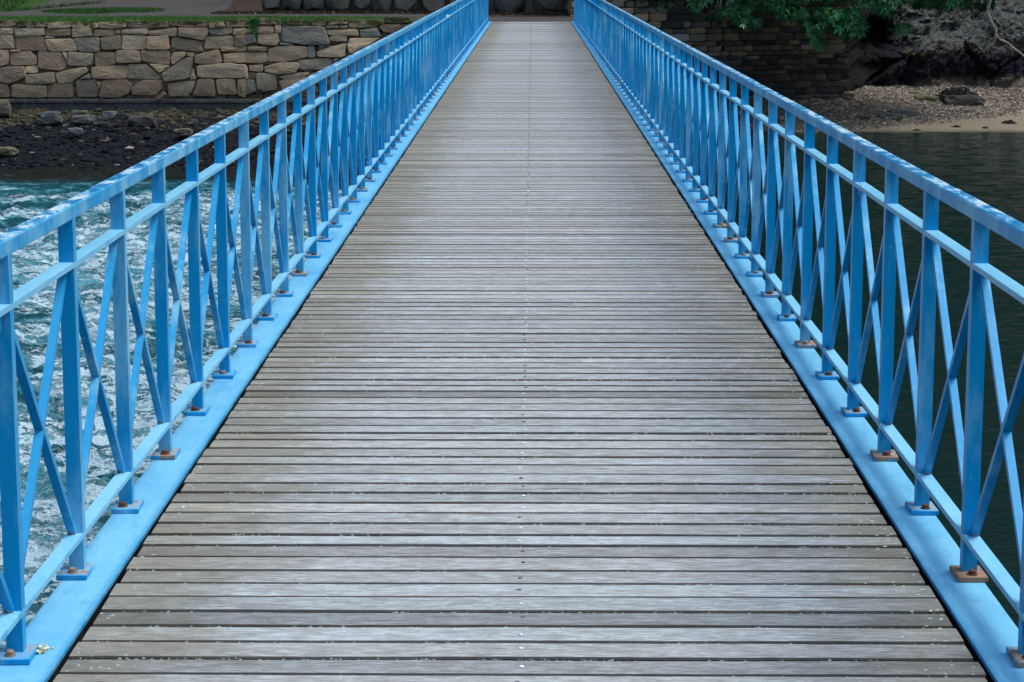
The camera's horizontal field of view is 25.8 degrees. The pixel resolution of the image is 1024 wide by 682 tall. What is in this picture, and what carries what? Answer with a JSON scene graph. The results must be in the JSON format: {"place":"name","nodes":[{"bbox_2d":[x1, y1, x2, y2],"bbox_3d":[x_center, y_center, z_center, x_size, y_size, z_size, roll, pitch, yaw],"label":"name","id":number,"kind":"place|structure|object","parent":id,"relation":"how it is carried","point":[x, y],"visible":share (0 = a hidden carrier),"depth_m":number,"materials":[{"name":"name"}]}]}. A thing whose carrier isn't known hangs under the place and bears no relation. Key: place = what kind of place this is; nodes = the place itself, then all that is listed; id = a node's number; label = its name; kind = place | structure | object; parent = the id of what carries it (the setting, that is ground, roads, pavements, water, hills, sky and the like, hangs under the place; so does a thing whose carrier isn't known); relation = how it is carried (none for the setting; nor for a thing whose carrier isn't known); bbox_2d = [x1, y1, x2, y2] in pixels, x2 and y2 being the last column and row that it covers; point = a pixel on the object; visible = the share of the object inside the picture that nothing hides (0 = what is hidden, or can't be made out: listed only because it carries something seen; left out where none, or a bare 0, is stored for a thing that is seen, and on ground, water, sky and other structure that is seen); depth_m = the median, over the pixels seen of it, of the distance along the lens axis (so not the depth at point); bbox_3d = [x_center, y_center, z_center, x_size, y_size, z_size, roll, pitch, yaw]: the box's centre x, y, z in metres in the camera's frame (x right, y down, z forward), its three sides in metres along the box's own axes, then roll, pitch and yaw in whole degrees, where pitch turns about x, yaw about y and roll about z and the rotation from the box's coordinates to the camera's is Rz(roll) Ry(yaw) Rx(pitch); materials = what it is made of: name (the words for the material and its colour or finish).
{"place":"outdoors","nodes":[
{"label":"outdoors","id":0,"kind":"place"},
{"bbox_2d":[0,0,104,11],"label":"grass bank","id":1,"kind":"structure","parent":0,"point":[9,8],"depth_m":78.41,"materials":[{"name":"green plant"}]},
{"bbox_2d":[0,107,390,171],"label":"foreshore","id":2,"kind":"structure","parent":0,"point":[119,148],"depth_m":59.45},
{"bbox_2d":[0,99,11,115],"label":"rock","id":3,"kind":"object","parent":2,"relation":"on","point":[5,108],"visible":1,"depth_m":62.16,"materials":[{"name":"grey stone"}]},
{"bbox_2d":[0,146,18,154],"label":"rock","id":4,"kind":"object","parent":2,"relation":"on","point":[7,150],"visible":1,"depth_m":56.80,"materials":[{"name":"grey stone"}]},
{"bbox_2d":[40,111,62,123],"bbox_3d":[-12.640,-6.125,61.254,0.589,0.346,0.485,0,10,1],"label":"rock","id":5,"kind":"object","parent":2,"relation":"on","point":[51,117],"visible":1,"depth_m":61.06,"materials":[{"name":"grey stone"}]},
{"bbox_2d":[68,128,83,133],"bbox_3d":[-11.566,-5.579,59.211,0.388,0.153,0.308,0,10,1],"label":"rock","id":6,"kind":"object","parent":2,"relation":"on","point":[75,130],"visible":1,"depth_m":59.07,"materials":[{"name":"grey stone"}]},
{"bbox_2d":[70,110,88,117],"bbox_3d":[-12.091,-6.341,62.530,0.494,0.249,0.390,0,10,1],"label":"rock","id":7,"kind":"object","parent":2,"relation":"on","point":[79,112],"visible":0.52,"depth_m":62.35,"materials":[{"name":"grey stone"}]},
{"bbox_2d":[71,115,94,123],"bbox_3d":[-11.816,-6.115,61.555,0.597,0.231,0.484,0,10,1],"label":"rock","id":8,"kind":"object","parent":2,"relation":"on","point":[85,119],"visible":1,"depth_m":61.35,"materials":[{"name":"grey stone"}]},
{"bbox_2d":[97,122,109,126],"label":"rock","id":9,"kind":"object","parent":2,"relation":"on","point":[103,124],"visible":1,"depth_m":60.34,"materials":[{"name":"grey stone"}]},
{"bbox_2d":[101,111,117,119],"bbox_3d":[-11.245,-6.304,62.429,0.441,0.253,0.346,0,10,1],"label":"rock","id":10,"kind":"object","parent":2,"relation":"on","point":[110,114],"visible":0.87,"depth_m":62.28,"materials":[{"name":"grey stone"}]},
{"bbox_2d":[115,113,129,121],"bbox_3d":[-10.794,-6.197,61.934,0.416,0.253,0.326,0,10,1],"label":"rock","id":11,"kind":"object","parent":2,"relation":"on","point":[122,116],"visible":0.88,"depth_m":61.79,"materials":[{"name":"grey stone"}]},
{"bbox_2d":[127,115,157,126],"bbox_3d":[-10.108,-6.009,60.944,0.814,0.304,0.653,0,10,1],"label":"rock","id":12,"kind":"object","parent":2,"relation":"on","point":[144,120],"visible":1,"depth_m":60.66,"materials":[{"name":"grey stone"}]},
{"bbox_2d":[0,107,358,137],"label":"rubble","id":13,"kind":"object","parent":2,"relation":"on","point":[99,117],"visible":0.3,"depth_m":62.01,"materials":[{"name":"stone"}]},
{"bbox_2d":[174,128,192,134],"bbox_3d":[-8.685,-5.537,58.986,0.486,0.148,0.377,0,10,1],"label":"rock","id":14,"kind":"object","parent":2,"relation":"on","point":[184,131],"visible":1,"depth_m":58.82,"materials":[{"name":"grey stone"}]},
{"bbox_2d":[0,121,400,171],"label":"rocky shore","id":15,"kind":"structure","parent":2,"relation":"on","point":[208,162],"depth_m":58.22,"materials":[{"name":"stone"}]},
{"bbox_2d":[0,0,573,21],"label":"bank","id":16,"kind":"structure","parent":0,"point":[199,8],"depth_m":77.93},
{"bbox_2d":[41,6,164,13],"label":"grass patch","id":17,"kind":"object","parent":16,"relation":"on","point":[84,10],"visible":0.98,"depth_m":76.05,"materials":[{"name":"green plant"}]},
{"bbox_2d":[0,16,413,112],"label":"stone wall","id":18,"kind":"structure","parent":16,"relation":"on","point":[138,65],"depth_m":63.58,"materials":[{"name":"stone"}]},
{"bbox_2d":[156,91,165,100],"bbox_3d":[-9.994,-6.977,63.571,0.302,0.272,0.112,0,10,1],"label":"brick","id":19,"kind":"object","parent":18,"relation":"on","point":[160,95],"visible":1,"depth_m":63.52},
{"bbox_2d":[247,18,260,40],"bbox_3d":[-7.343,-8.842,63.328,0.438,0.636,0.108,-1,10,-4],"label":"wall plant","id":20,"kind":"object","parent":18,"relation":"attached to","point":[254,27],"depth_m":63.32,"materials":[{"name":"green plant"}]},
{"bbox_2d":[0,12,417,22],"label":"grass","id":21,"kind":"structure","parent":16,"relation":"on","point":[92,19],"depth_m":65.28,"materials":[{"name":"green plant"}]},
{"bbox_2d":[261,0,280,10],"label":"boulder","id":22,"kind":"object","parent":16,"relation":"on","point":[272,5],"visible":1,"depth_m":74.50,"materials":[{"name":"stone"}]},
{"bbox_2d":[283,0,303,10],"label":"boulder","id":23,"kind":"object","parent":16,"relation":"on","point":[297,5],"visible":1,"depth_m":74.55,"materials":[{"name":"stone"}]},
{"bbox_2d":[303,0,324,10],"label":"boulder","id":24,"kind":"object","parent":16,"relation":"on","point":[311,5],"visible":1,"depth_m":74.50,"materials":[{"name":"stone"}]},
{"bbox_2d":[325,0,350,10],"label":"boulder","id":25,"kind":"object","parent":16,"relation":"on","point":[334,5],"visible":1,"depth_m":74.47,"materials":[{"name":"stone"}]},
{"bbox_2d":[355,0,369,9],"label":"boulder","id":26,"kind":"object","parent":16,"relation":"on","point":[362,4],"visible":1,"depth_m":74.53,"materials":[{"name":"stone"}]},
{"bbox_2d":[372,0,392,11],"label":"boulder","id":27,"kind":"object","parent":16,"relation":"on","point":[383,5],"visible":0.95,"depth_m":74.52,"materials":[{"name":"stone"}]},
{"bbox_2d":[210,10,569,14],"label":"path","id":28,"kind":"structure","parent":16,"relation":"on","point":[373,12],"depth_m":72.66,"materials":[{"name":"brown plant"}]},
{"bbox_2d":[394,0,417,11],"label":"boulder","id":29,"kind":"object","parent":16,"relation":"on","point":[406,5],"visible":0.88,"depth_m":74.41,"materials":[{"name":"stone"}]},
{"bbox_2d":[421,0,444,11],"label":"boulder","id":30,"kind":"object","parent":16,"relation":"on","point":[431,5],"visible":0.76,"depth_m":74.41,"materials":[{"name":"stone"}]},
{"bbox_2d":[488,0,491,10],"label":"boulder","id":31,"kind":"object","parent":16,"relation":"on","point":[489,5],"visible":0.32,"depth_m":73.08,"materials":[{"name":"stone"}]},
{"bbox_2d":[494,0,525,12],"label":"boulder","id":32,"kind":"object","parent":16,"relation":"on","point":[507,6],"visible":0.85,"depth_m":72.85,"materials":[{"name":"stone"}]},
{"bbox_2d":[532,0,570,12],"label":"boulder","id":33,"kind":"object","parent":16,"relation":"on","point":[562,6],"visible":0.99,"depth_m":72.78,"materials":[{"name":"stone"}]},
{"bbox_2d":[263,0,571,12],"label":"earth bank","id":34,"kind":"structure","parent":0,"point":[529,7],"depth_m":75.52,"materials":[{"name":"brown soil"}]},
{"bbox_2d":[0,128,1023,650],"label":"water","id":35,"kind":"structure","parent":0,"point":[986,168],"depth_m":34.18,"materials":[{"name":"teal liquid"}]},
{"bbox_2d":[718,85,1023,132],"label":"beach","id":36,"kind":"structure","parent":0,"point":[992,124],"depth_m":71.71,"materials":[{"name":"grey gravel"}]},
{"bbox_2d":[570,0,854,110],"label":"dark stone wall","id":37,"kind":"structure","parent":36,"relation":"on","point":[783,58],"depth_m":72.29,"materials":[{"name":"stone"}]},
{"bbox_2d":[637,0,762,32],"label":"leaved shrub","id":38,"kind":"object","parent":37,"relation":"on","point":[716,3],"visible":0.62,"depth_m":69.95,"materials":[{"name":"green plant"}]},
{"bbox_2d":[686,0,996,52],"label":"broadleaf tree","id":39,"kind":"object","parent":37,"relation":"on","point":[849,23],"visible":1,"depth_m":67.34,"materials":[{"name":"green plant"}]},
{"bbox_2d":[983,0,1023,56],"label":"bare branch","id":40,"kind":"object","parent":39,"relation":"hanging from","point":[993,24],"visible":1,"depth_m":70.80,"materials":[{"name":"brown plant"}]},
{"bbox_2d":[1009,0,1023,10],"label":"bare twig branch","id":41,"kind":"object","parent":39,"relation":"attached to","point":[1020,4],"visible":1,"depth_m":70.32,"materials":[{"name":"grey plant"}]},
{"bbox_2d":[856,115,870,119],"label":"rock","id":42,"kind":"object","parent":36,"relation":"on","point":[863,117],"visible":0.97,"depth_m":69.78,"materials":[{"name":"grey stone"}]},
{"bbox_2d":[727,84,1023,128],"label":"pebbles","id":43,"kind":"object","parent":36,"relation":"on","point":[931,105],"visible":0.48,"depth_m":72.89,"materials":[{"name":"gravel"}]},
{"bbox_2d":[876,112,900,119],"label":"rock","id":44,"kind":"object","parent":36,"relation":"on","point":[890,116],"visible":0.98,"depth_m":70.42,"materials":[{"name":"grey stone"}]},
{"bbox_2d":[889,108,919,115],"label":"rock","id":45,"kind":"object","parent":36,"relation":"on","point":[907,112],"visible":0.82,"depth_m":71.14,"materials":[{"name":"grey stone"}]},
{"bbox_2d":[914,95,938,100],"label":"rock","id":46,"kind":"object","parent":36,"relation":"on","point":[927,97],"visible":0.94,"depth_m":74.52,"materials":[{"name":"green stone"}]},
{"bbox_2d":[935,86,984,101],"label":"seaweed clump","id":47,"kind":"object","parent":36,"relation":"on","point":[956,91],"visible":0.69,"depth_m":74.83,"materials":[{"name":"brown plant"}]},
{"bbox_2d":[939,94,984,105],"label":"rock","id":48,"kind":"object","parent":36,"relation":"on","point":[964,100],"visible":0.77,"depth_m":74.00,"materials":[{"name":"grey stone"}]},
{"bbox_2d":[1001,119,1016,123],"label":"seaweed clump","id":49,"kind":"object","parent":36,"relation":"on","point":[1009,121],"visible":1,"depth_m":69.80,"materials":[{"name":"black plant"}]},
{"bbox_2d":[844,0,1023,91],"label":"cliff","id":50,"kind":"structure","parent":0,"point":[935,48],"depth_m":78.04,"materials":[{"name":"grey stone"}]},
{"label":"bridge abutment","id":51,"kind":"object","parent":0,"visible":0},
{"bbox_2d":[0,0,1023,681],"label":"footbridge","id":52,"kind":"object","parent":51,"relation":"on","point":[594,118],"visible":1,"depth_m":7.46,"materials":[{"name":"grey wood"}]},
{"bbox_2d":[36,643,53,653],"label":"cream flakes","id":53,"kind":"object","parent":52,"relation":"on","point":[40,649],"visible":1,"depth_m":5.38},
{"bbox_2d":[77,191,973,677],"bbox_3d":[0.074,-0.192,11.030,2.183,0.019,12.206,0,10,1],"label":"lichen","id":54,"kind":"object","parent":52,"relation":"on","point":[501,483],"visible":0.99,"depth_m":6.66}
]}

